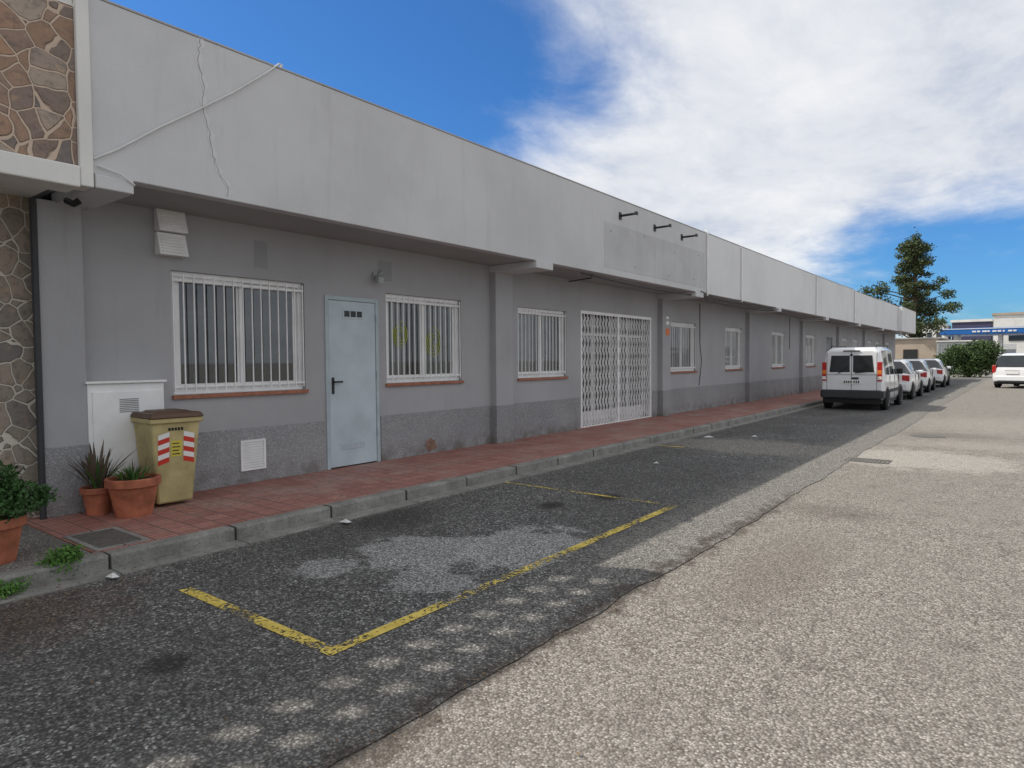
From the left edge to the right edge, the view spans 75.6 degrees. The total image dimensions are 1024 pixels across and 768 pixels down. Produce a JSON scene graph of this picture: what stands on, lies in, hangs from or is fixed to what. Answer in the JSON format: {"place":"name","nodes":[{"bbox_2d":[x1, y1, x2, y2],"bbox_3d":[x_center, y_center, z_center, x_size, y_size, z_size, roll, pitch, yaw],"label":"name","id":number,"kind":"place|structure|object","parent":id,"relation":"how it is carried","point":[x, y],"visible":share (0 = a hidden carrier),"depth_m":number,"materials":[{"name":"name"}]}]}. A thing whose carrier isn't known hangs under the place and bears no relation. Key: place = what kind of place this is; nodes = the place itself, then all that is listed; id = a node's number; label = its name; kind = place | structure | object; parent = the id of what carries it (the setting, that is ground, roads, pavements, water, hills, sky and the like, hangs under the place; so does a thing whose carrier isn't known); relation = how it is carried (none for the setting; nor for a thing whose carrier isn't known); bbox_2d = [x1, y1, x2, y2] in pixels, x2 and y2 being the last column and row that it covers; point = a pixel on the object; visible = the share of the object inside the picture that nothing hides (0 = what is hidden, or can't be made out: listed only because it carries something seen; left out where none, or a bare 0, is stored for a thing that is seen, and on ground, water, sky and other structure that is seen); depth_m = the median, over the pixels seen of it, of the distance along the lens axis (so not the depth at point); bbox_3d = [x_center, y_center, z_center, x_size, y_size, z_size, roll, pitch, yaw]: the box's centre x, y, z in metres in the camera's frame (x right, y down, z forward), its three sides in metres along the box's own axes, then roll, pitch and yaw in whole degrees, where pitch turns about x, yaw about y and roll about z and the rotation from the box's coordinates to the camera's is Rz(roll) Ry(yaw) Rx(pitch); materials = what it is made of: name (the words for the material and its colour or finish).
{"place":"outdoors","nodes":[
{"label":"outdoors","id":0,"kind":"place"},
{"bbox_2d":[0,390,823,603],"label":"sidewalk","id":1,"kind":"structure","parent":0,"point":[208,521],"depth_m":7.15,"materials":[{"name":"red tile"}]},
{"bbox_2d":[0,576,33,598],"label":"weed clump","id":2,"kind":"object","parent":1,"relation":"on","point":[9,587],"visible":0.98,"depth_m":4.39,"materials":[{"name":"green plant"}]},
{"bbox_2d":[0,460,62,564],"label":"potted shrub","id":3,"kind":"object","parent":1,"relation":"on","point":[17,498],"visible":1,"depth_m":4.78,"materials":[{"name":"green plant"}]},
{"bbox_2d":[34,543,88,581],"bbox_3d":[-3.236,1.280,4.745,0.284,0.295,0.342,1,3,38],"label":"weed clump","id":4,"kind":"object","parent":1,"relation":"on","point":[67,553],"visible":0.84,"depth_m":4.71,"materials":[{"name":"green plant"}]},
{"bbox_2d":[36,198,87,447],"bbox_3d":[-4.285,-0.232,6.263,0.180,2.940,0.370,1,3,38],"label":"pilaster","id":5,"kind":"object","parent":1,"relation":"on","point":[61,284],"visible":0.53,"depth_m":6.19,"materials":[{"name":"paint"}]},
{"bbox_2d":[29,197,46,519],"bbox_3d":[-4.330,-0.213,6.026,0.056,2.940,0.053,1,3,38],"label":"downpipe","id":6,"kind":"object","parent":5,"relation":"attached to","point":[37,345],"visible":1,"depth_m":6.00,"materials":[{"name":"plastic"}]},
{"bbox_2d":[45,444,91,517],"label":"pilaster plinth","id":7,"kind":"structure","parent":1,"relation":"on","point":[67,484],"depth_m":6.22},
{"bbox_2d":[60,440,136,515],"bbox_3d":[-3.969,0.882,6.292,0.507,0.706,0.645,0,2,-1],"label":"potted spiky plant","id":8,"kind":"object","parent":1,"relation":"on","point":[96,498],"visible":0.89,"depth_m":6.20,"materials":[{"name":"green plant"}]},
{"bbox_2d":[62,527,150,551],"bbox_3d":[-3.313,1.258,5.384,0.680,0.009,0.400,1,3,38],"label":"access cover","id":9,"kind":"object","parent":1,"relation":"on","point":[103,539],"visible":1,"depth_m":5.37,"materials":[{"name":"metal"}]},
{"bbox_2d":[104,459,160,518],"bbox_3d":[-3.577,0.961,6.232,0.496,0.546,0.596,-2,2,-31],"label":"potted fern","id":10,"kind":"object","parent":1,"relation":"on","point":[132,494],"visible":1,"depth_m":6.08,"materials":[{"name":"ceramic"}]},
{"bbox_2d":[130,408,203,504],"bbox_3d":[-3.520,0.738,6.729,0.585,0.955,0.515,1,3,41],"label":"wheelie bin","id":11,"kind":"object","parent":1,"relation":"on","point":[166,441],"visible":0.82,"depth_m":6.57,"materials":[{"name":"plastic"}]},
{"bbox_2d":[490,272,513,405],"bbox_3d":[-0.192,-0.453,11.518,0.180,2.940,0.480,1,3,38],"label":"pilaster","id":12,"kind":"object","parent":1,"relation":"on","point":[501,327],"visible":0.86,"depth_m":11.38,"materials":[{"name":"paint"}]},
{"bbox_2d":[490,404,514,443],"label":"pilaster plinth","id":13,"kind":"structure","parent":1,"relation":"on","point":[502,423],"depth_m":11.42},
{"bbox_2d":[658,299,670,389],"bbox_3d":[3.836,-0.670,16.691,0.180,2.940,0.480,1,3,38],"label":"pilaster","id":14,"kind":"object","parent":1,"relation":"on","point":[664,354],"visible":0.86,"depth_m":16.52,"materials":[{"name":"paint"}]},
{"bbox_2d":[658,390,671,415],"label":"pilaster plinth","id":15,"kind":"structure","parent":1,"relation":"on","point":[664,402],"depth_m":16.55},
{"bbox_2d":[745,382,754,401],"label":"pilaster plinth","id":16,"kind":"structure","parent":1,"relation":"on","point":[750,392],"depth_m":21.71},
{"bbox_2d":[746,312,754,381],"bbox_3d":[7.864,-0.887,21.864,0.180,2.940,0.480,1,3,38],"label":"pilaster","id":17,"kind":"object","parent":1,"relation":"on","point":[749,347],"visible":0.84,"depth_m":21.68,"materials":[{"name":"paint"}]},
{"bbox_2d":[799,321,805,376],"bbox_3d":[11.892,-1.104,27.038,0.180,2.940,0.480,1,3,38],"label":"pilaster","id":18,"kind":"object","parent":1,"relation":"on","point":[802,367],"visible":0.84,"depth_m":26.85,"materials":[{"name":"paint"}]},
{"bbox_2d":[799,377,805,392],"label":"pilaster plinth","id":19,"kind":"structure","parent":1,"relation":"on","point":[802,384],"depth_m":26.88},
{"bbox_2d":[836,327,840,347],"bbox_3d":[15.920,-1.321,32.211,0.180,2.940,0.480,1,3,38],"label":"pilaster","id":20,"kind":"object","parent":1,"relation":"on","point":[838,336],"visible":0.38,"depth_m":31.99,"materials":[{"name":"paint"}]},
{"bbox_2d":[0,378,987,767],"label":"parking lane pavement","id":21,"kind":"structure","parent":0,"point":[170,666],"depth_m":4.18,"materials":[{"name":"asphalt"}]},
{"bbox_2d":[179,445,679,655],"bbox_3d":[0.851,1.263,7.682,2.332,0.001,8.882,1,3,38],"label":"painted parking marking","id":22,"kind":"object","parent":21,"relation":"on","point":[371,633],"visible":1,"depth_m":4.04,"materials":[{"name":"yellow paint"}]},
{"bbox_2d":[2,452,857,767],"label":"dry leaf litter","id":23,"kind":"object","parent":21,"relation":"on","point":[240,570],"visible":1,"depth_m":4.27,"materials":[{"name":"brown plant"}]},
{"bbox_2d":[820,345,902,409],"bbox_3d":[11.232,-0.235,21.032,1.960,1.965,4.160,1,3,38],"label":"parked van","id":24,"kind":"object","parent":21,"relation":"on","point":[865,375],"visible":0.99,"depth_m":19.50,"materials":[{"name":"white paint"}]},
{"bbox_2d":[894,359,923,398],"bbox_3d":[14.938,-0.210,25.878,1.960,1.510,4.046,1,3,38],"label":"parked car","id":25,"kind":"object","parent":21,"relation":"on","point":[911,381],"visible":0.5,"depth_m":24.34,"materials":[{"name":"white paint"}]},
{"bbox_2d":[906,359,936,391],"bbox_3d":[18.433,-0.403,30.504,1.960,1.510,4.046,1,3,37],"label":"parked car","id":26,"kind":"object","parent":21,"relation":"on","point":[927,376],"visible":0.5,"depth_m":28.95,"materials":[{"name":"white paint"}]},
{"bbox_2d":[923,359,950,386],"bbox_3d":[22.307,-0.607,35.341,1.960,1.510,4.046,1,3,38],"label":"parked car","id":27,"kind":"object","parent":21,"relation":"on","point":[941,374],"visible":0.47,"depth_m":33.73,"materials":[{"name":"white paint"}]},
{"bbox_2d":[109,0,1023,339],"label":"sky","id":28,"kind":"structure","parent":0,"point":[815,137],"materials":[{"name":"blue"}]},
{"bbox_2d":[327,377,1023,767],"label":"road","id":29,"kind":"structure","parent":0,"point":[875,619],"depth_m":3.53,"materials":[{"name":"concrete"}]},
{"bbox_2d":[844,457,891,463],"bbox_3d":[5.360,1.153,9.951,0.600,0.005,0.400,1,3,38],"label":"storm drain grate","id":30,"kind":"object","parent":29,"relation":"on","point":[871,460],"visible":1,"depth_m":9.93,"materials":[{"name":"metal"}]},
{"bbox_2d":[910,434,945,437],"bbox_3d":[8.169,1.024,12.957,0.600,0.005,0.600,1,3,38],"label":"manhole cover","id":31,"kind":"object","parent":29,"relation":"on","point":[926,436],"visible":1,"depth_m":12.88,"materials":[{"name":"metal"}]},
{"bbox_2d":[992,353,1023,387],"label":"parked car","id":32,"kind":"object","parent":29,"relation":"on","point":[1007,368],"visible":1,"depth_m":32.21,"materials":[{"name":"white paint"}]},
{"bbox_2d":[905,324,950,338],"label":"white office building","id":33,"kind":"structure","parent":0,"point":[937,335],"depth_m":108.47,"materials":[{"name":"clear concrete"}]},
{"bbox_2d":[950,369,992,376],"bbox_3d":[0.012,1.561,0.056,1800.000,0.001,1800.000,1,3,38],"label":"ground","id":34,"kind":"structure","parent":0,"point":[989,375],"depth_m":55.15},
{"bbox_2d":[0,193,38,518],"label":"stone wall","id":35,"kind":"structure","parent":34,"relation":"on","point":[18,437],"depth_m":6.02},
{"bbox_2d":[0,182,46,197],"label":"soffit","id":36,"kind":"structure","parent":35,"relation":"attached to","point":[17,190],"depth_m":5.82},
{"bbox_2d":[0,150,79,192],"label":"white band","id":37,"kind":"object","parent":36,"relation":"attached to","point":[27,170],"visible":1,"depth_m":5.30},
{"bbox_2d":[0,0,76,164],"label":"stone fascia","id":38,"kind":"structure","parent":37,"relation":"on","point":[37,99],"depth_m":5.30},
{"bbox_2d":[81,202,894,469],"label":"front wall","id":39,"kind":"structure","parent":34,"relation":"on","point":[127,300],"depth_m":8.79,"materials":[{"name":"paint"}]},
{"bbox_2d":[85,379,166,477],"bbox_3d":[-3.914,0.452,6.693,0.161,0.975,0.760,1,3,38],"label":"electric meter cabinet","id":40,"kind":"object","parent":39,"relation":"attached to","point":[112,406],"visible":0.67,"depth_m":6.58,"materials":[{"name":"white paint"}]},
{"bbox_2d":[154,208,188,257],"bbox_3d":[-3.625,-1.611,7.029,0.137,0.490,0.300,1,3,38],"label":"louvred vent hood","id":41,"kind":"object","parent":39,"relation":"attached to","point":[167,242],"visible":1,"depth_m":6.99,"materials":[{"name":"white paint"}]},
{"bbox_2d":[171,271,302,394],"bbox_3d":[-3.226,-0.582,7.826,0.070,1.350,1.660,1,3,38],"label":"frame","id":42,"kind":"object","parent":39,"relation":"attached to","point":[239,332],"visible":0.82,"depth_m":7.81,"materials":[{"name":"white paint"}]},
{"bbox_2d":[179,282,291,383],"bbox_3d":[-3.311,-0.609,7.891,0.056,1.300,1.660,1,3,38],"label":"window pane","id":43,"kind":"structure","parent":42,"relation":"attached to","point":[199,324],"depth_m":7.83,"materials":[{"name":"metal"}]},
{"bbox_2d":[171,273,304,390],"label":"security bars","id":44,"kind":"object","parent":42,"relation":"attached to","point":[204,282],"visible":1,"depth_m":7.70,"materials":[{"name":"white paint"}]},
{"bbox_2d":[172,389,308,399],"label":"sill","id":45,"kind":"structure","parent":39,"relation":"attached to","point":[193,396],"depth_m":7.68,"materials":[{"name":"ceramic"}]},
{"bbox_2d":[240,438,265,471],"bbox_3d":[-3.082,0.842,7.863,0.020,0.360,0.320,1,3,38],"label":"wall vent grille","id":46,"kind":"object","parent":39,"relation":"attached to","point":[253,454],"depth_m":7.86,"materials":[{"name":"white paint"}]},
{"bbox_2d":[254,240,391,281],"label":"repainted patches","id":47,"kind":"object","parent":39,"relation":"attached to","point":[260,255],"visible":0.93,"depth_m":7.96,"materials":[{"name":"paint"}]},
{"bbox_2d":[324,295,380,469],"bbox_3d":[-2.195,-0.031,9.053,0.080,2.305,0.905,1,3,38],"label":"frame","id":48,"kind":"object","parent":39,"relation":"attached to","point":[326,332],"visible":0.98,"depth_m":8.74,"materials":[{"name":"paint"}]},
{"bbox_2d":[328,300,376,467],"bbox_3d":[-2.193,-0.009,9.053,0.062,2.230,0.785,1,3,38],"label":"leaf","id":49,"kind":"object","parent":48,"relation":"attached to","point":[352,367],"visible":1,"depth_m":9.02,"materials":[{"name":"metal"}]},
{"bbox_2d":[344,311,361,317],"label":"vent slots","id":50,"kind":"object","parent":49,"relation":"attached to","point":[353,314],"visible":1,"depth_m":8.99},
{"bbox_2d":[341,309,365,449],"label":"vent frames","id":51,"kind":"structure","parent":49,"relation":"attached to","point":[359,441],"depth_m":9.02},
{"bbox_2d":[372,271,383,283],"bbox_3d":[-1.861,-1.509,9.291,0.152,0.194,0.167,1,3,38],"label":"security floodlight","id":52,"kind":"object","parent":39,"relation":"attached to","point":[377,277],"visible":1,"depth_m":9.25,"materials":[{"name":"metal"}]},
{"bbox_2d":[388,302,449,374],"bbox_3d":[-1.500,-0.698,10.263,0.081,1.280,1.610,1,3,38],"label":"curtain","id":53,"kind":"object","parent":39,"relation":"hanging from","point":[400,334],"visible":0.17,"depth_m":10.53,"materials":[{"name":"fabric"}]},
{"bbox_2d":[385,294,458,382],"bbox_3d":[-1.393,-0.686,10.180,0.070,1.300,1.610,1,3,38],"label":"frame","id":54,"kind":"object","parent":39,"relation":"attached to","point":[401,379],"visible":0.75,"depth_m":10.18,"materials":[{"name":"white paint"}]},
{"bbox_2d":[385,295,460,380],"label":"security bars","id":55,"kind":"object","parent":54,"relation":"attached to","point":[425,375],"visible":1,"depth_m":10.09,"materials":[{"name":"white paint"}]},
{"label":"glass panes","id":56,"kind":"object","parent":54,"relation":"attached to","visible":0},
{"bbox_2d":[393,321,439,355],"bbox_3d":[-1.445,-0.684,10.117,0.008,0.525,1.015,1,3,38],"label":"window decal","id":57,"kind":"object","parent":56,"relation":"attached to","point":[406,338],"depth_m":9.93},
{"bbox_2d":[385,380,463,386],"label":"sill","id":58,"kind":"structure","parent":39,"relation":"attached to","point":[421,383],"depth_m":10.03,"materials":[{"name":"ceramic"}]},
{"bbox_2d":[193,375,821,491],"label":"plinth","id":59,"kind":"structure","parent":39,"relation":"attached to","point":[295,449],"depth_m":10.00,"materials":[{"name":"paint"}]},
{"bbox_2d":[425,438,436,451],"bbox_3d":[-1.257,0.949,10.224,0.001,0.218,0.262,1,3,38],"label":"broken render patch","id":60,"kind":"object","parent":59,"relation":"attached to","point":[430,445],"visible":1,"depth_m":10.22,"materials":[{"name":"brick"}]},
{"bbox_2d":[518,314,556,371],"bbox_3d":[0.419,-0.791,12.728,0.081,1.280,1.600,1,3,38],"label":"curtain","id":61,"kind":"object","parent":39,"relation":"hanging from","point":[545,335],"visible":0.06,"depth_m":12.66,"materials":[{"name":"fabric"}]},
{"bbox_2d":[518,307,563,377],"bbox_3d":[0.526,-0.779,12.645,0.070,1.300,1.600,1,3,38],"label":"frame","id":62,"kind":"object","parent":39,"relation":"attached to","point":[561,323],"visible":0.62,"depth_m":12.70,"materials":[{"name":"white paint"}]},
{"bbox_2d":[518,309,565,375],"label":"security bars","id":63,"kind":"object","parent":62,"relation":"attached to","point":[539,372],"visible":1,"depth_m":12.58,"materials":[{"name":"white paint"}]},
{"bbox_2d":[517,376,568,380],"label":"sill","id":64,"kind":"structure","parent":39,"relation":"attached to","point":[540,378],"depth_m":12.52,"materials":[{"name":"ceramic"}]},
{"bbox_2d":[581,310,650,428],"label":"folding security gate","id":65,"kind":"structure","parent":39,"relation":"attached to","point":[609,414],"depth_m":14.94,"materials":[{"name":"metal"}]},
{"bbox_2d":[671,327,687,366],"bbox_3d":[4.447,-1.008,17.901,0.081,1.280,1.680,1,3,38],"label":"curtain","id":66,"kind":"object","parent":39,"relation":"hanging from","point":[685,347],"visible":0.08,"depth_m":18.30,"materials":[{"name":"fabric"}]},
{"bbox_2d":[671,322,693,371],"bbox_3d":[4.554,-0.996,17.818,0.070,1.300,1.680,1,3,38],"label":"frame","id":67,"kind":"object","parent":39,"relation":"attached to","point":[685,369],"visible":0.45,"depth_m":18.01,"materials":[{"name":"white paint"}]},
{"bbox_2d":[671,323,695,369],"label":"security bars","id":68,"kind":"object","parent":67,"relation":"attached to","point":[683,326],"visible":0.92,"depth_m":17.76,"materials":[{"name":"white paint"}]},
{"bbox_2d":[569,272,855,384],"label":"electric cables","id":69,"kind":"object","parent":39,"relation":"attached to","point":[766,309],"visible":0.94,"depth_m":17.59,"materials":[{"name":"black plastic"}]},
{"bbox_2d":[725,331,734,365],"bbox_3d":[6.824,-1.136,20.952,0.082,1.280,1.500,1,3,38],"label":"curtain","id":70,"kind":"object","parent":39,"relation":"hanging from","point":[733,347],"visible":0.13,"depth_m":21.04,"materials":[{"name":"fabric"}]},
{"bbox_2d":[725,327,739,368],"bbox_3d":[6.930,-1.124,20.870,0.070,1.300,1.500,1,3,38],"label":"frame","id":71,"kind":"object","parent":39,"relation":"attached to","point":[738,344],"visible":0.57,"depth_m":21.38,"materials":[{"name":"white paint"}]},
{"bbox_2d":[725,328,741,367],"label":"security bars","id":72,"kind":"object","parent":71,"relation":"attached to","point":[736,360],"visible":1,"depth_m":20.70,"materials":[{"name":"white paint"}]},
{"bbox_2d":[772,332,782,366],"bbox_3d":[9.847,-1.281,24.615,0.070,1.300,1.600,1,3,38],"label":"frame","id":73,"kind":"object","parent":39,"relation":"attached to","point":[779,333],"visible":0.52,"depth_m":24.69,"materials":[{"name":"white paint"}]},
{"bbox_2d":[772,333,783,365],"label":"security bars","id":74,"kind":"object","parent":73,"relation":"attached to","point":[774,342],"visible":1,"depth_m":24.32,"materials":[{"name":"white paint"}]},
{"bbox_2d":[806,335,813,365],"bbox_3d":[12.702,-1.435,28.282,0.070,1.300,1.700,1,3,38],"label":"frame","id":75,"kind":"object","parent":39,"relation":"attached to","point":[808,351],"visible":0.52,"depth_m":28.28,"materials":[{"name":"white paint"}]},
{"bbox_2d":[806,336,814,364],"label":"security bars","id":76,"kind":"object","parent":75,"relation":"attached to","point":[809,363],"visible":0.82,"depth_m":28.21,"materials":[{"name":"white paint"}]},
{"bbox_2d":[857,227,962,337],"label":"conifer tree","id":77,"kind":"object","parent":34,"relation":"on","point":[916,262],"visible":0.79,"depth_m":64.54,"materials":[{"name":"green plant"}]},
{"bbox_2d":[895,339,946,358],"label":"walls","id":78,"kind":"structure","parent":34,"relation":"on","point":[927,348],"depth_m":63.29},
{"bbox_2d":[903,349,917,358],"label":"openings","id":79,"kind":"object","parent":78,"relation":"attached to","point":[910,353],"visible":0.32,"depth_m":63.69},
{"bbox_2d":[936,340,978,372],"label":"corrugated container","id":80,"kind":"object","parent":34,"relation":"on","point":[941,346],"visible":0.3,"depth_m":58.53,"materials":[{"name":"metal"}]},
{"bbox_2d":[932,338,1005,376],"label":"roadside shrub","id":81,"kind":"object","parent":34,"relation":"on","point":[967,360],"visible":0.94,"depth_m":49.49,"materials":[{"name":"green plant"}]},
{"bbox_2d":[950,319,993,342],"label":"navy warehouse","id":82,"kind":"structure","parent":34,"relation":"on","point":[978,323],"depth_m":110.62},
{"bbox_2d":[940,326,1023,357],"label":"petrol station","id":83,"kind":"object","parent":34,"relation":"on","point":[958,333],"visible":0.44,"depth_m":80.77,"materials":[{"name":"white paint"}]},
{"bbox_2d":[992,312,1023,352],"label":"white warehouse","id":84,"kind":"structure","parent":0,"point":[1013,319],"depth_m":95.48,"materials":[{"name":"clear paint"}]},
{"bbox_3d":[7.523,-1.151,29.410,9.729,3.170,51.100,1,3,38],"label":"rear and end walls","id":85,"kind":"object","parent":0,"visible":0},
{"bbox_2d":[32,186,906,333],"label":"roof slab soffit","id":86,"kind":"structure","parent":85,"relation":"on","point":[170,201],"depth_m":8.35,"materials":[{"name":"paint"}]},
{"bbox_2d":[52,174,133,209],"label":"soffit beam","id":87,"kind":"structure","parent":86,"relation":"attached to","point":[105,189],"depth_m":5.86,"materials":[{"name":"paint"}]},
{"bbox_2d":[63,197,81,206],"bbox_3d":[-3.947,-1.633,5.923,0.174,0.093,0.079,0,2,13],"label":"camera cluster","id":88,"kind":"object","parent":87,"relation":"attached to","point":[72,203],"visible":1,"depth_m":5.90,"materials":[{"name":"black plastic"}]},
{"bbox_2d":[88,0,704,292],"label":"fascia panel","id":89,"kind":"structure","parent":86,"relation":"attached to","point":[286,143],"depth_m":7.38,"materials":[{"name":"paint"}]},
{"bbox_2d":[72,0,93,190],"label":"white edge trim","id":90,"kind":"structure","parent":89,"relation":"attached to","point":[82,85],"depth_m":5.52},
{"bbox_2d":[93,63,282,185],"bbox_3d":[-3.079,-2.582,6.446,0.350,1.640,1.965,1,3,38],"label":"fascia cable","id":91,"kind":"object","parent":89,"relation":"attached to","point":[180,117],"visible":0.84,"depth_m":6.10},
{"bbox_2d":[195,38,232,195],"bbox_3d":[-2.912,-2.595,6.448,0.001,1.453,0.357,1,3,38],"label":"crack filler","id":92,"kind":"object","parent":89,"relation":"attached to","point":[203,101],"visible":1,"depth_m":6.38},
{"bbox_2d":[101,0,704,232],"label":"coping","id":93,"kind":"object","parent":89,"relation":"on","point":[213,42],"visible":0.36,"depth_m":7.58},
{"bbox_2d":[604,221,703,287],"bbox_3d":[3.244,-2.723,14.359,0.004,0.860,4.910,1,3,38],"label":"faded sign area","id":94,"kind":"object","parent":89,"relation":"attached to","point":[627,249],"visible":1,"depth_m":13.96,"materials":[{"name":"paint"}]},
{"bbox_2d":[619,211,697,240],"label":"sign brackets","id":95,"kind":"object","parent":89,"relation":"attached to","point":[621,215],"visible":1,"depth_m":13.95,"materials":[{"name":"black metal"}]},
{"bbox_2d":[490,260,552,274],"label":"soffit beam","id":96,"kind":"structure","parent":86,"relation":"attached to","point":[525,267],"depth_m":11.00,"materials":[{"name":"paint"}]},
{"bbox_2d":[658,292,703,299],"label":"soffit beam","id":97,"kind":"structure","parent":86,"relation":"attached to","point":[671,296],"depth_m":16.18,"materials":[{"name":"paint"}]},
{"bbox_2d":[704,233,739,299],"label":"fascia panel","id":98,"kind":"structure","parent":86,"relation":"attached to","point":[723,266],"depth_m":17.24,"materials":[{"name":"paint"}]},
{"bbox_2d":[746,307,780,312],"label":"soffit beam","id":99,"kind":"structure","parent":86,"relation":"attached to","point":[754,311],"depth_m":21.40,"materials":[{"name":"paint"}]},
{"bbox_2d":[739,247,815,314],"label":"fascia panel","id":100,"kind":"structure","parent":86,"relation":"attached to","point":[769,282],"depth_m":20.94,"materials":[{"name":"paint"}]},
{"bbox_2d":[704,229,854,322],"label":"strips","id":101,"kind":"object","parent":100,"relation":"attached to","point":[742,275],"visible":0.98,"depth_m":18.33,"materials":[{"name":"white paint"}]},
{"bbox_2d":[813,277,843,320],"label":"fascia panel","id":102,"kind":"structure","parent":86,"relation":"attached to","point":[830,299],"depth_m":26.68,"materials":[{"name":"paint"}]},
{"bbox_2d":[844,286,853,322],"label":"fascia panel","id":103,"kind":"structure","parent":86,"relation":"attached to","point":[849,305],"depth_m":29.60,"materials":[{"name":"paint"}]},
{"bbox_2d":[854,291,879,327],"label":"fascia panel","id":104,"kind":"structure","parent":86,"relation":"attached to","point":[867,310],"depth_m":32.88,"materials":[{"name":"paint"}]},
{"bbox_2d":[879,300,897,330],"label":"fascia panel","id":105,"kind":"structure","parent":86,"relation":"attached to","point":[888,315],"depth_m":38.16,"materials":[{"name":"paint"}]},
{"bbox_2d":[896,307,915,333],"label":"fascia panel","id":106,"kind":"structure","parent":86,"relation":"attached to","point":[906,320],"depth_m":42.18,"materials":[{"name":"paint"}]},
{"bbox_2d":[405,303,772,411],"bbox_3d":[10.820,-1.074,26.719,0.020,3.160,50.800,1,3,38],"label":"dark interior lining","id":107,"kind":"object","parent":85,"relation":"attached to","point":[411,317],"depth_m":15.10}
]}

